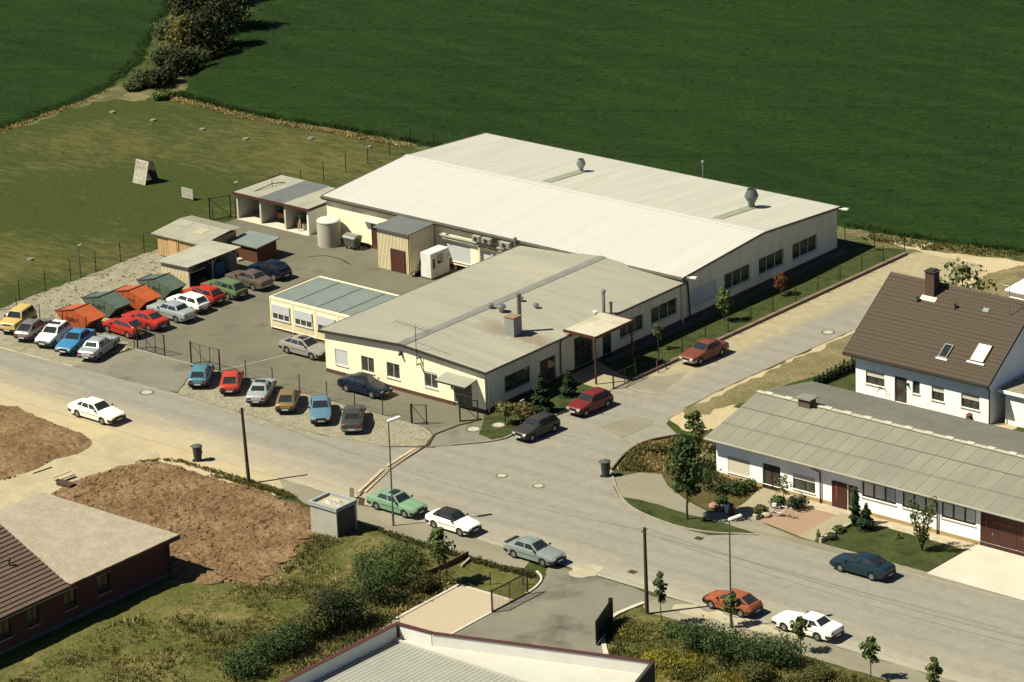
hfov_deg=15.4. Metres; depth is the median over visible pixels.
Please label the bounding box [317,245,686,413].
office building
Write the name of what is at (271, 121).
field edge grass
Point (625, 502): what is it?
kerb
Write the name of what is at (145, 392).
manhole cover
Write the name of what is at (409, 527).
pavement
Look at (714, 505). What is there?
boulder
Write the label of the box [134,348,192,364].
threshold
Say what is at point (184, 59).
hedge bush
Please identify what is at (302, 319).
window
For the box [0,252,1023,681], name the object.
road
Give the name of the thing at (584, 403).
parked car
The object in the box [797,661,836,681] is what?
shrub
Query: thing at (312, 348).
parked car
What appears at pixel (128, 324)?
parked car
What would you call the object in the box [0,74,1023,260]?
field margin
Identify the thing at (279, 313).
window
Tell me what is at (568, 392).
conifer
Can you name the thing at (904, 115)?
crop field
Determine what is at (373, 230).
door
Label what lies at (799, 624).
tree
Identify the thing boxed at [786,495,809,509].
shrub
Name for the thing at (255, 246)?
brown hut
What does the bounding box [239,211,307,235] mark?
garage floor
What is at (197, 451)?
wheelie bin
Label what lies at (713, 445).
shrub
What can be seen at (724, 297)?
tree
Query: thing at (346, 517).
door
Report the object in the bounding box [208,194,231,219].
meadow gate
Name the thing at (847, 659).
pavement
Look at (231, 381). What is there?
parked car
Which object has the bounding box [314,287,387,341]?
site office module
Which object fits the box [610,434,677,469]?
kerb
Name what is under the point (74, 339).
parked car
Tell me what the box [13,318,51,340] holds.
parked car
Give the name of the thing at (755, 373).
kerb
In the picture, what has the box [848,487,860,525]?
conifer
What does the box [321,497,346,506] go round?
rubbish heap
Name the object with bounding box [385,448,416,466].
plank
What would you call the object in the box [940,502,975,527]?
window
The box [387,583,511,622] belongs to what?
kerb
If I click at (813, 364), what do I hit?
dry strip
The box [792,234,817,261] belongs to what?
window
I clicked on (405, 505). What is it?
parked car
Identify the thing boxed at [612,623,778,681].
weed flowers
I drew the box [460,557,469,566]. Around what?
log
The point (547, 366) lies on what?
door
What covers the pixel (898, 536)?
shrub
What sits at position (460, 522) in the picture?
parked car
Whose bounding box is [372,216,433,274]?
corrugated lean to
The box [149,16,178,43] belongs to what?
hedge bush
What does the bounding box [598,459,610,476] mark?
wheelie bin
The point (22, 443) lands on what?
earth clods
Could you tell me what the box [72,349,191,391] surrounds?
gate drive
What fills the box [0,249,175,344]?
yard gravel
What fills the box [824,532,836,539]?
shrub
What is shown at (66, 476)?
plank
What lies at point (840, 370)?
conifer
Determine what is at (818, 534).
conifer
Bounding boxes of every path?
[0,433,160,509]
[570,361,629,389]
[734,487,789,518]
[799,513,856,541]
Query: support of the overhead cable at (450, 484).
attached to the utility pole at (245, 448)
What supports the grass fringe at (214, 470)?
on the earth plot at (200, 487)
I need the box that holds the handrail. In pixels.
[656,357,666,372]
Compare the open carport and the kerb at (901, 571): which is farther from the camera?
the open carport
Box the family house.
[842,267,1023,423]
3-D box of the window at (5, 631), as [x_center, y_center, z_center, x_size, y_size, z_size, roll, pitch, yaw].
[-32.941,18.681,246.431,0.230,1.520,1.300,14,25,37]
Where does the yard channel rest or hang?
on the yard at (237, 329)
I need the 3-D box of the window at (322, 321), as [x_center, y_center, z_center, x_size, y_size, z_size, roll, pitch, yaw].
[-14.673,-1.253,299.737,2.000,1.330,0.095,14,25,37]
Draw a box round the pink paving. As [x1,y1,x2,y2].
[759,503,834,535]
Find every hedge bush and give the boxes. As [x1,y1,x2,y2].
[121,79,144,90]
[129,67,151,86]
[144,68,169,88]
[146,42,178,67]
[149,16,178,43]
[152,88,171,100]
[158,64,179,84]
[162,43,197,74]
[183,46,212,69]
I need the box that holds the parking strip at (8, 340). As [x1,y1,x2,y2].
[0,313,126,365]
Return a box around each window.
[0,619,12,642]
[27,606,40,628]
[64,587,77,612]
[97,572,111,596]
[271,304,290,323]
[294,309,312,329]
[317,315,334,329]
[335,349,348,367]
[361,356,374,374]
[386,362,399,380]
[424,371,437,390]
[445,242,470,265]
[482,250,496,259]
[505,366,530,393]
[620,314,643,340]
[651,298,678,325]
[690,279,717,307]
[724,264,750,290]
[727,456,750,478]
[759,249,784,276]
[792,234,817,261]
[792,473,815,494]
[861,481,896,506]
[865,369,884,388]
[901,492,935,516]
[911,380,919,395]
[931,385,943,403]
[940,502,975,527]
[960,392,979,411]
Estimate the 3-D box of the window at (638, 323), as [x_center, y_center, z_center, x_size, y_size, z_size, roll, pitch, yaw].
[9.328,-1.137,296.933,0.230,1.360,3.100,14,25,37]
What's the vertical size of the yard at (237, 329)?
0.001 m
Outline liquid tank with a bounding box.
[205,258,224,276]
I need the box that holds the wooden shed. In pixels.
[151,215,241,256]
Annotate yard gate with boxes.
[136,326,165,355]
[189,341,220,370]
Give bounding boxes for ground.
[0,0,1023,681]
[124,91,149,101]
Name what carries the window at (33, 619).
in the brick bungalow
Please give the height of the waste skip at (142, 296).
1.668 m
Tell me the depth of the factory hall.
316.46 m
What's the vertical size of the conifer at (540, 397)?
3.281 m
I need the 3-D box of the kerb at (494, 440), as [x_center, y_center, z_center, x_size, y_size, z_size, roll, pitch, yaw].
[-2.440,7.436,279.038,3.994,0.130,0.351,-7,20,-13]
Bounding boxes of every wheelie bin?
[190,444,201,461]
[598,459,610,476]
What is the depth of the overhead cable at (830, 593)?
238.14 m
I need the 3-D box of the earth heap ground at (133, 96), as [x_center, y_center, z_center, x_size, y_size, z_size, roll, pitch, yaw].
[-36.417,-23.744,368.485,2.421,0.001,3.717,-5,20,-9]
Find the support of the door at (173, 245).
in the wooden shed
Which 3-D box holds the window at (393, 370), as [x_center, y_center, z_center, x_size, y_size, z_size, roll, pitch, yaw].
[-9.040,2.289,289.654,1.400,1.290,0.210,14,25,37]
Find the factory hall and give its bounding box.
[320,133,848,320]
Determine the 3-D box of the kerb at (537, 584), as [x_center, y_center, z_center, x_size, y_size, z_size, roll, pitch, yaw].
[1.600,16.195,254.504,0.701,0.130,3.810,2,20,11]
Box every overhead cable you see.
[244,411,640,529]
[644,532,1022,645]
[647,528,1023,638]
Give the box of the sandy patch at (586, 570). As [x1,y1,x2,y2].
[568,564,601,577]
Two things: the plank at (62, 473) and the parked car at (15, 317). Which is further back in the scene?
the parked car at (15, 317)
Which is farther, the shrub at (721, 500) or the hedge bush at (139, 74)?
the hedge bush at (139, 74)
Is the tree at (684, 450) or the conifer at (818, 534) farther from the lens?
the tree at (684, 450)
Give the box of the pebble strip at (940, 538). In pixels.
[786,495,976,549]
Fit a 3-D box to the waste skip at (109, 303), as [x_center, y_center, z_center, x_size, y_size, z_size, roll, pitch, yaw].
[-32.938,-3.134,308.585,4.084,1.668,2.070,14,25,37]
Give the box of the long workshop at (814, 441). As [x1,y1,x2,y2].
[703,381,1023,555]
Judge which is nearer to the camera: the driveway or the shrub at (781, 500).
the driveway
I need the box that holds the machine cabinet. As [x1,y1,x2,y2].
[420,245,449,279]
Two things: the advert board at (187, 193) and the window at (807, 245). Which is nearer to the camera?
the window at (807, 245)
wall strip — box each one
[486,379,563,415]
[603,249,849,361]
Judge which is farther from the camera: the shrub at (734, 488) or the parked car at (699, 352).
the parked car at (699, 352)
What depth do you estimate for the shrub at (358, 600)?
247.99 m
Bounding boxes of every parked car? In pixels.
[0,303,36,331]
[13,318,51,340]
[34,319,72,346]
[54,327,96,353]
[68,396,125,424]
[77,335,119,359]
[101,316,146,338]
[121,309,169,330]
[146,300,196,322]
[166,291,210,311]
[181,284,225,303]
[188,364,214,386]
[201,277,247,299]
[219,370,243,392]
[224,268,273,290]
[246,378,276,402]
[248,259,291,280]
[275,388,300,411]
[278,334,325,359]
[308,395,332,422]
[337,372,392,398]
[341,404,365,430]
[367,488,427,517]
[425,506,481,536]
[503,535,565,566]
[512,411,560,441]
[566,387,613,416]
[679,337,728,364]
[702,588,762,617]
[771,610,843,640]
[829,551,895,580]
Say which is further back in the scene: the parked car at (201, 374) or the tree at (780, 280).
the tree at (780, 280)
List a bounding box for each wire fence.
[1,200,235,304]
[6,296,134,347]
[218,353,410,419]
[288,128,456,182]
[446,563,523,584]
[634,224,904,368]
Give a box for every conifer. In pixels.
[530,372,555,413]
[559,369,578,398]
[814,529,820,542]
[817,373,821,382]
[821,371,827,383]
[825,368,830,382]
[829,367,834,379]
[833,365,839,378]
[838,363,842,376]
[841,359,847,374]
[846,361,851,372]
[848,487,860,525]
[849,357,855,370]
[855,503,874,532]
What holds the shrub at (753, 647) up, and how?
on the planting bed
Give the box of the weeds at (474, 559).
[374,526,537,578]
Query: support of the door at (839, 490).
in the long workshop at (814, 441)
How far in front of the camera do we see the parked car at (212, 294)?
309.63 m
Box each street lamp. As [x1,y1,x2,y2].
[78,244,80,276]
[387,416,400,525]
[728,514,741,627]
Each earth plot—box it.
[0,405,91,479]
[51,462,310,582]
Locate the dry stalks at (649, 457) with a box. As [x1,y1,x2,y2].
[617,435,715,481]
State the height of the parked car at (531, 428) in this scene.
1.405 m
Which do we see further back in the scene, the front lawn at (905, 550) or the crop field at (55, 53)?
the crop field at (55, 53)
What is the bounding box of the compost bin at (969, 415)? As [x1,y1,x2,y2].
[966,413,973,419]
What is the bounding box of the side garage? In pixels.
[997,375,1023,427]
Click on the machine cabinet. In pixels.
(435, 261)
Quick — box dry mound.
[970,265,1023,296]
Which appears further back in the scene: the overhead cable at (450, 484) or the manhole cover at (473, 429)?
the manhole cover at (473, 429)
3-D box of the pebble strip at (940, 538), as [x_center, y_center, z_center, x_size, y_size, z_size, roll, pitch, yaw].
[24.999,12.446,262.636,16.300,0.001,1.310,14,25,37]
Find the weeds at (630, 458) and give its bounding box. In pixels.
[617,431,714,471]
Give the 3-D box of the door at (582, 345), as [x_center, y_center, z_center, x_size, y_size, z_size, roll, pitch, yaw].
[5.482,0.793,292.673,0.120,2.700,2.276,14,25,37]
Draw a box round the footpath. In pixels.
[614,473,1023,601]
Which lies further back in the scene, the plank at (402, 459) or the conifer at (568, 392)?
the conifer at (568, 392)
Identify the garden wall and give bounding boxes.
[819,522,851,542]
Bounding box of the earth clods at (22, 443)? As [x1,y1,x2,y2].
[0,410,82,479]
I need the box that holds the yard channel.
[222,353,292,369]
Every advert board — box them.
[133,158,158,184]
[181,187,193,199]
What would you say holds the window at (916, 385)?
in the family house
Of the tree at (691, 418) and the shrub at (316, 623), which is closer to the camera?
the shrub at (316, 623)
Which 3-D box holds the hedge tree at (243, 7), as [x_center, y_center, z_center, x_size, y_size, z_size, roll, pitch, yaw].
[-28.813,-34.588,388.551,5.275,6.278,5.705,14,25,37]
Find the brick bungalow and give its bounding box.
[0,492,179,654]
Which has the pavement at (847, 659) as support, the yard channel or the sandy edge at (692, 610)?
the sandy edge at (692, 610)
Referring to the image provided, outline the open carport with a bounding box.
[157,240,240,288]
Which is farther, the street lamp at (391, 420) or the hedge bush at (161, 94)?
the hedge bush at (161, 94)
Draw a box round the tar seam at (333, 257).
[309,255,350,264]
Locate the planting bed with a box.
[605,606,887,681]
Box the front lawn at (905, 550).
[823,524,961,571]
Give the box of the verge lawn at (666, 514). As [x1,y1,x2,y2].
[613,485,752,534]
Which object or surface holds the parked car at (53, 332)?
on the parking strip at (8, 340)
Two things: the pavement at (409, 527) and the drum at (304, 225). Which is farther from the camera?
the drum at (304, 225)
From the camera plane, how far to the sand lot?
295.09 m
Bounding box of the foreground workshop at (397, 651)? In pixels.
[279,621,654,681]
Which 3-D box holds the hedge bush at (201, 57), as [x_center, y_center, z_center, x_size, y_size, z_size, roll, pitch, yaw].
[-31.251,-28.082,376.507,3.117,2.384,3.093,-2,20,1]
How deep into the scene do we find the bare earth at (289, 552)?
260.78 m
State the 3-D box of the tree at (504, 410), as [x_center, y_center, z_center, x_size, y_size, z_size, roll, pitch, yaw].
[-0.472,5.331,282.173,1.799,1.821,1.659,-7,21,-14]
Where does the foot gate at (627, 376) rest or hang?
on the asphalt patch at (660, 384)
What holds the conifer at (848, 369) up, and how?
on the house lawn at (847, 381)
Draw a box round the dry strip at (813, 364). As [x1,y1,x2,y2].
[684,333,853,414]
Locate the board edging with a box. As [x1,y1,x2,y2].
[426,551,468,573]
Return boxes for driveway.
[455,565,656,653]
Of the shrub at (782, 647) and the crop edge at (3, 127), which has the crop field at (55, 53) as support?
the crop edge at (3, 127)
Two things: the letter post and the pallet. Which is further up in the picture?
the pallet
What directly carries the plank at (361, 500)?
on the pavement at (409, 527)
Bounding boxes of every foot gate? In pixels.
[411,403,426,424]
[459,399,478,421]
[612,363,635,388]
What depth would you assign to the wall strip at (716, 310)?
304.76 m
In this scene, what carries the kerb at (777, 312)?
on the road
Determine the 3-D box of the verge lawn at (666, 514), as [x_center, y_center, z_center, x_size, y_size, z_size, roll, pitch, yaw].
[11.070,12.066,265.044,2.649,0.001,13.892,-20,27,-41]
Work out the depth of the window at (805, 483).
266.64 m
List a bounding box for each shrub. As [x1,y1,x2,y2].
[217,643,272,680]
[245,629,297,663]
[262,619,313,658]
[286,604,336,641]
[305,580,355,632]
[329,584,377,628]
[340,560,407,602]
[349,549,383,572]
[363,536,424,587]
[377,538,425,564]
[406,568,437,593]
[513,400,535,421]
[641,648,677,668]
[649,442,667,453]
[658,620,690,638]
[672,615,722,655]
[696,447,716,469]
[697,467,726,488]
[699,618,754,662]
[702,473,731,494]
[705,442,715,457]
[715,494,728,505]
[723,478,749,496]
[729,630,779,668]
[736,658,775,681]
[742,478,756,490]
[754,504,768,514]
[755,630,810,669]
[768,494,787,507]
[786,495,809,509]
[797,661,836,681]
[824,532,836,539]
[832,524,845,533]
[893,531,901,540]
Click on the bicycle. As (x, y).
(775, 505)
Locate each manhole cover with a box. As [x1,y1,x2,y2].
[139,390,153,394]
[465,426,481,431]
[491,422,505,427]
[496,473,507,477]
[532,483,544,487]
[821,330,834,334]
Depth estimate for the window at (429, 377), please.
287.46 m
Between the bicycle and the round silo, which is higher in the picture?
the round silo
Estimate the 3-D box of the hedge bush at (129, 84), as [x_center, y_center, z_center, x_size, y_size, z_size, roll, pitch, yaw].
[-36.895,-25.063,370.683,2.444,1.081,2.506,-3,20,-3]
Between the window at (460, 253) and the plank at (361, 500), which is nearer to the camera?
the plank at (361, 500)
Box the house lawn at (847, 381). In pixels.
[734,367,855,407]
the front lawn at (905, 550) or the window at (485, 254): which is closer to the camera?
the front lawn at (905, 550)
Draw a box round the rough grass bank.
[0,509,537,681]
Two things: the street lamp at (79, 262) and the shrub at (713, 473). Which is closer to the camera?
the shrub at (713, 473)
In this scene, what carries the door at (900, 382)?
in the family house
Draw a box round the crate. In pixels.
[276,209,283,220]
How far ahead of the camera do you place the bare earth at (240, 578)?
256.34 m
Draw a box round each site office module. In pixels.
[269,276,341,333]
[292,281,363,339]
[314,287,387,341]
[337,293,398,320]
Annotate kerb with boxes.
[214,370,419,426]
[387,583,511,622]
[449,612,491,633]
[452,437,504,445]
[504,390,609,438]
[528,570,541,592]
[601,601,644,653]
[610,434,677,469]
[610,470,758,534]
[631,252,906,380]
[666,330,852,419]
[759,535,1023,602]
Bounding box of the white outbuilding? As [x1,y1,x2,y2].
[1005,279,1023,299]
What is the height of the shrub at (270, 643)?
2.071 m
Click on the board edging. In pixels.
(451, 562)
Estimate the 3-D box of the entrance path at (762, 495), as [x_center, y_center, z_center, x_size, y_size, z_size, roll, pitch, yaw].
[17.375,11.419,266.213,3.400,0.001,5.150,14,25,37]
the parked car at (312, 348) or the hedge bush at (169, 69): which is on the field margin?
the hedge bush at (169, 69)
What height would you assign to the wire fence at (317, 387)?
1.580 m
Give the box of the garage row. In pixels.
[232,174,334,234]
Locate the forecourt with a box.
[428,420,491,445]
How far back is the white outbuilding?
299.89 m
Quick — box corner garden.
[615,438,760,511]
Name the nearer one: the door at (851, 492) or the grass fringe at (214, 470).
the door at (851, 492)
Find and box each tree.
[159,13,204,56]
[164,0,203,22]
[178,10,225,59]
[183,0,219,20]
[196,0,241,50]
[220,0,255,32]
[423,526,455,584]
[494,401,518,423]
[651,323,663,347]
[652,570,667,620]
[664,433,709,519]
[683,410,707,459]
[715,287,734,320]
[721,591,742,626]
[772,474,794,496]
[773,271,787,291]
[789,615,811,650]
[859,635,880,677]
[907,496,936,550]
[923,656,942,681]
[939,258,997,294]
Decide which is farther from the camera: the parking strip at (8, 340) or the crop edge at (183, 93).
the crop edge at (183, 93)
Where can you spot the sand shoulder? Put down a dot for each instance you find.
(92, 431)
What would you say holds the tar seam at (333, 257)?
on the yard at (237, 329)
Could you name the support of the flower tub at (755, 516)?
on the footpath
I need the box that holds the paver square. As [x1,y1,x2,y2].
[337,586,509,650]
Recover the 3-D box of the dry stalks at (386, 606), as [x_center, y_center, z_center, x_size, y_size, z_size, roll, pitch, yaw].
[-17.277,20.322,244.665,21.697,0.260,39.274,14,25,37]
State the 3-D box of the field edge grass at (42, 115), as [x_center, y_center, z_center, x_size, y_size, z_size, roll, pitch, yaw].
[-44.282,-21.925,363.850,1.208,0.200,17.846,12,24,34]
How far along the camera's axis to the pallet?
273.64 m
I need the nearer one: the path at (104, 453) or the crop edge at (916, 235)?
the path at (104, 453)
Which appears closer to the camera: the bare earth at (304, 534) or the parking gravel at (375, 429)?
the bare earth at (304, 534)
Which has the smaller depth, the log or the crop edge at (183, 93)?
the log
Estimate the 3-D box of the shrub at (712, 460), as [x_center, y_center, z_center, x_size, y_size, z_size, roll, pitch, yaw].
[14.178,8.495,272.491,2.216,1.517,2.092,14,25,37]
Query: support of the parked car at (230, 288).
on the yard at (237, 329)
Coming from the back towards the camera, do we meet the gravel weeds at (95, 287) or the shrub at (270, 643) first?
the gravel weeds at (95, 287)
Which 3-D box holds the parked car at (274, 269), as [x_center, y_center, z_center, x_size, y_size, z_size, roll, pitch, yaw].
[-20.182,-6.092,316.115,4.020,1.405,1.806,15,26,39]
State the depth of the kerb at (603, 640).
249.15 m
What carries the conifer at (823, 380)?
on the house lawn at (847, 381)
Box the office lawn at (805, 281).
[479,244,898,438]
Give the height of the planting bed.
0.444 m
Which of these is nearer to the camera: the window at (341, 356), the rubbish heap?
the rubbish heap
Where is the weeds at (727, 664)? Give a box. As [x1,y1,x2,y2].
[604,615,874,681]
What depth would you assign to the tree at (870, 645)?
237.72 m
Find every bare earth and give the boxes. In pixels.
[159,82,174,89]
[195,573,222,584]
[234,575,260,586]
[251,565,277,575]
[261,578,292,586]
[262,553,291,562]
[268,546,296,556]
[286,530,316,538]
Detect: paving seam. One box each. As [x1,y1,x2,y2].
[177,393,380,445]
[622,417,652,442]
[662,538,1002,628]
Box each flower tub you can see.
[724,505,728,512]
[753,514,758,519]
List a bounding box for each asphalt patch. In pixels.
[598,416,651,437]
[621,373,686,392]
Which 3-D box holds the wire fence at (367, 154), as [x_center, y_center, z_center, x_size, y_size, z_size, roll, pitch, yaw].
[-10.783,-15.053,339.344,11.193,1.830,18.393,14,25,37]
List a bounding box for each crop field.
[0,0,171,128]
[186,0,1023,253]
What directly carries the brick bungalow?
on the ground at (68, 186)
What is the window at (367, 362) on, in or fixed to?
in the office building
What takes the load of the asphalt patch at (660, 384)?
on the road
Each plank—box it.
[31,466,51,472]
[51,470,70,477]
[58,473,74,479]
[350,487,353,497]
[357,469,384,491]
[358,496,364,504]
[364,470,388,491]
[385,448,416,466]
[387,449,416,469]
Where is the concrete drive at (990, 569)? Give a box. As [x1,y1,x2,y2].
[928,544,1023,599]
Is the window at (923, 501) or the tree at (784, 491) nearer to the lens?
the window at (923, 501)
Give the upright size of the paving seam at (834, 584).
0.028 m
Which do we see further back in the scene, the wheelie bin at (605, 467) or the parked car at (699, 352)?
the parked car at (699, 352)
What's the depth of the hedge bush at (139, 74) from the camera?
370.95 m
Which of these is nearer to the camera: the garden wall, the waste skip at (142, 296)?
the garden wall
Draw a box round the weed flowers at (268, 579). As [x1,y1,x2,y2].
[35,531,402,681]
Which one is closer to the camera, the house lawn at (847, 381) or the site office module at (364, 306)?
the house lawn at (847, 381)
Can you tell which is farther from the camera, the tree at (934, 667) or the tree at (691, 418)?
the tree at (691, 418)
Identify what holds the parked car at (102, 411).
on the road
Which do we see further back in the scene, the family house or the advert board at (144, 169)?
the advert board at (144, 169)
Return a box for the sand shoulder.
[0,347,287,495]
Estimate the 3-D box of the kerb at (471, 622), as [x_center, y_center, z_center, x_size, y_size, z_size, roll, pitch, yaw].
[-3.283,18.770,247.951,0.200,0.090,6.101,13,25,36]
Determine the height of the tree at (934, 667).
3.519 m
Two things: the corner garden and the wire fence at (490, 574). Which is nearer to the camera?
the wire fence at (490, 574)
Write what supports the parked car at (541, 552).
on the road
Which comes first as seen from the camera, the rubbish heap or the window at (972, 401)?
the rubbish heap
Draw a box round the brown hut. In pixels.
[227,230,279,262]
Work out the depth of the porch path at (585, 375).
291.11 m
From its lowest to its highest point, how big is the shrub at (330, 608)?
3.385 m
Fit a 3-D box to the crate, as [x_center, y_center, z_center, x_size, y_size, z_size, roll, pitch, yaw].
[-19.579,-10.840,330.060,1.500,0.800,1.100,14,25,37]
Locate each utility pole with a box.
[240,407,250,482]
[641,527,648,613]
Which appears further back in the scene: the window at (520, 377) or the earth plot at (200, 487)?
the window at (520, 377)
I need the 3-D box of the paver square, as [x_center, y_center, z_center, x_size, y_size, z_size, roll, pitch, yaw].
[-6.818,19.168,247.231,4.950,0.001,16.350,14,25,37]
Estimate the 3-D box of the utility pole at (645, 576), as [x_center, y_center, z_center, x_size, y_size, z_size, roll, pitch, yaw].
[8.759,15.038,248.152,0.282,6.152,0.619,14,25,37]
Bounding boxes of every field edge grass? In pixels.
[0,88,108,131]
[168,96,410,146]
[862,233,1023,258]
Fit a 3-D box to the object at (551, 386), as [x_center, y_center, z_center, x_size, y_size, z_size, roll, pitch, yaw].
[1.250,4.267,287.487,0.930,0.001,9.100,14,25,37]
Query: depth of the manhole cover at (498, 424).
282.19 m
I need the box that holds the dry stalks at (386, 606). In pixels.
[18,533,449,681]
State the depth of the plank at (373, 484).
272.33 m
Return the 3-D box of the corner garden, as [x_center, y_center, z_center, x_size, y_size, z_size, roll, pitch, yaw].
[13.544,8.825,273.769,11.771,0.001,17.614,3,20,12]
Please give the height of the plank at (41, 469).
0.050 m
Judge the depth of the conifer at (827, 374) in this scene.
288.40 m
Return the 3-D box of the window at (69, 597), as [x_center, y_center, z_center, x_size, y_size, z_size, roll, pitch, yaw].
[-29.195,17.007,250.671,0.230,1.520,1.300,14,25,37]
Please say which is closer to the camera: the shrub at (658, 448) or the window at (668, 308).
the shrub at (658, 448)
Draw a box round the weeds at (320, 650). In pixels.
[5,534,454,681]
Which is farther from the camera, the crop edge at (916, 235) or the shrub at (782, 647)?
the crop edge at (916, 235)
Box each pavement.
[279,478,530,567]
[643,597,955,681]
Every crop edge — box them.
[1,62,137,128]
[171,89,444,146]
[845,221,1023,252]
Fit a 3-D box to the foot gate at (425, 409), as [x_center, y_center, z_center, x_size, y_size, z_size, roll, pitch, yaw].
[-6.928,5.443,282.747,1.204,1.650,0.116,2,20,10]
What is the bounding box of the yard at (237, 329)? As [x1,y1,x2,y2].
[98,210,484,434]
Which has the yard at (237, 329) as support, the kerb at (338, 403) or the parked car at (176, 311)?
the parked car at (176, 311)
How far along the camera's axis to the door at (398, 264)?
315.79 m
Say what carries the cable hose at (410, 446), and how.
on the road
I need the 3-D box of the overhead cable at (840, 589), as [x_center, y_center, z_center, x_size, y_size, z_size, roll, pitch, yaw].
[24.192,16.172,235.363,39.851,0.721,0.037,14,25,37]
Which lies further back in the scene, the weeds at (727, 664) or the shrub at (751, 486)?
the shrub at (751, 486)
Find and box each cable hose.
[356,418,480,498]
[381,445,434,447]
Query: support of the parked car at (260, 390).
on the parking gravel at (375, 429)
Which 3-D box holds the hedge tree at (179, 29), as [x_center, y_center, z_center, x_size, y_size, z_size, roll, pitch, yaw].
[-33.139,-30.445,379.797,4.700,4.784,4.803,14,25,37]
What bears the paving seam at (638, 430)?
on the road
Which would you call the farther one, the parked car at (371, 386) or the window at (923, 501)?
the parked car at (371, 386)
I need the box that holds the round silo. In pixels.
[316,216,340,247]
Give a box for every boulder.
[708,502,719,509]
[761,512,770,517]
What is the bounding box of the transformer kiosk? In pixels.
[308,491,357,537]
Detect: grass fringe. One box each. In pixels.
[133,456,297,498]
[210,474,291,496]
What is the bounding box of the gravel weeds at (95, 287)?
[7,256,165,318]
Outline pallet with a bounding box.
[56,479,75,487]
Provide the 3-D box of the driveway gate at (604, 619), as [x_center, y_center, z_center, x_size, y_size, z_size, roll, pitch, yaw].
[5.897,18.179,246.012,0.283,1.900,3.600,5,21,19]
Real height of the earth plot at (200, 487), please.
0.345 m
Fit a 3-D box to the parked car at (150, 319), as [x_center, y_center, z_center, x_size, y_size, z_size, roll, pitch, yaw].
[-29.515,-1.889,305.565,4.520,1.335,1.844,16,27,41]
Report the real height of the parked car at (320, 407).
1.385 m
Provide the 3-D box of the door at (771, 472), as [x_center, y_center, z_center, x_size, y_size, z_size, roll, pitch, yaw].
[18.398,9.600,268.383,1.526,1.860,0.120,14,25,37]
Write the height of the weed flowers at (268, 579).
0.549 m
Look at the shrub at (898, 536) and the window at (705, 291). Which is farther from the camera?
the window at (705, 291)
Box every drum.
[297,219,301,228]
[302,222,306,229]
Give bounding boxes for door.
[168,238,178,255]
[338,505,355,536]
[371,224,377,247]
[390,248,405,273]
[454,384,472,409]
[540,355,554,384]
[574,336,592,370]
[602,333,610,357]
[763,463,779,489]
[832,481,846,509]
[849,485,857,509]
[895,376,906,402]
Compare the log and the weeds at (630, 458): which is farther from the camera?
the weeds at (630, 458)
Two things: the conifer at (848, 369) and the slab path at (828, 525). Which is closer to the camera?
the slab path at (828, 525)
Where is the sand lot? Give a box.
[669,240,1023,431]
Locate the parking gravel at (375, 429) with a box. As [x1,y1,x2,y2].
[178,371,431,445]
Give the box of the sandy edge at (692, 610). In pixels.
[672,604,804,639]
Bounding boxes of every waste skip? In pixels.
[54,303,105,327]
[81,290,131,316]
[111,284,161,309]
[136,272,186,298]
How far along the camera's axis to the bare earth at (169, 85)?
371.30 m
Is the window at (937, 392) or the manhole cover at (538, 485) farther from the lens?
the window at (937, 392)
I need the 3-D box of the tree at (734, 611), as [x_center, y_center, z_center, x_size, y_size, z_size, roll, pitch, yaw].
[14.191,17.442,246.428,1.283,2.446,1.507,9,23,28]
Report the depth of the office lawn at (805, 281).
302.32 m
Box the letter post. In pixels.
[728,503,733,514]
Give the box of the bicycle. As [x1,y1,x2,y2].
[770,502,793,518]
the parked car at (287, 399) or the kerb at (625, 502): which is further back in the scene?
the parked car at (287, 399)
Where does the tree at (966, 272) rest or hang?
on the sand lot
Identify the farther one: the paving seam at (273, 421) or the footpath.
the paving seam at (273, 421)
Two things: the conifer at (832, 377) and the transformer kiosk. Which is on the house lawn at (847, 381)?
the conifer at (832, 377)
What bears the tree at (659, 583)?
on the planting bed
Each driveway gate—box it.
[491,572,528,612]
[595,597,612,644]
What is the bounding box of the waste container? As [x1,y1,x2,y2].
[342,232,361,249]

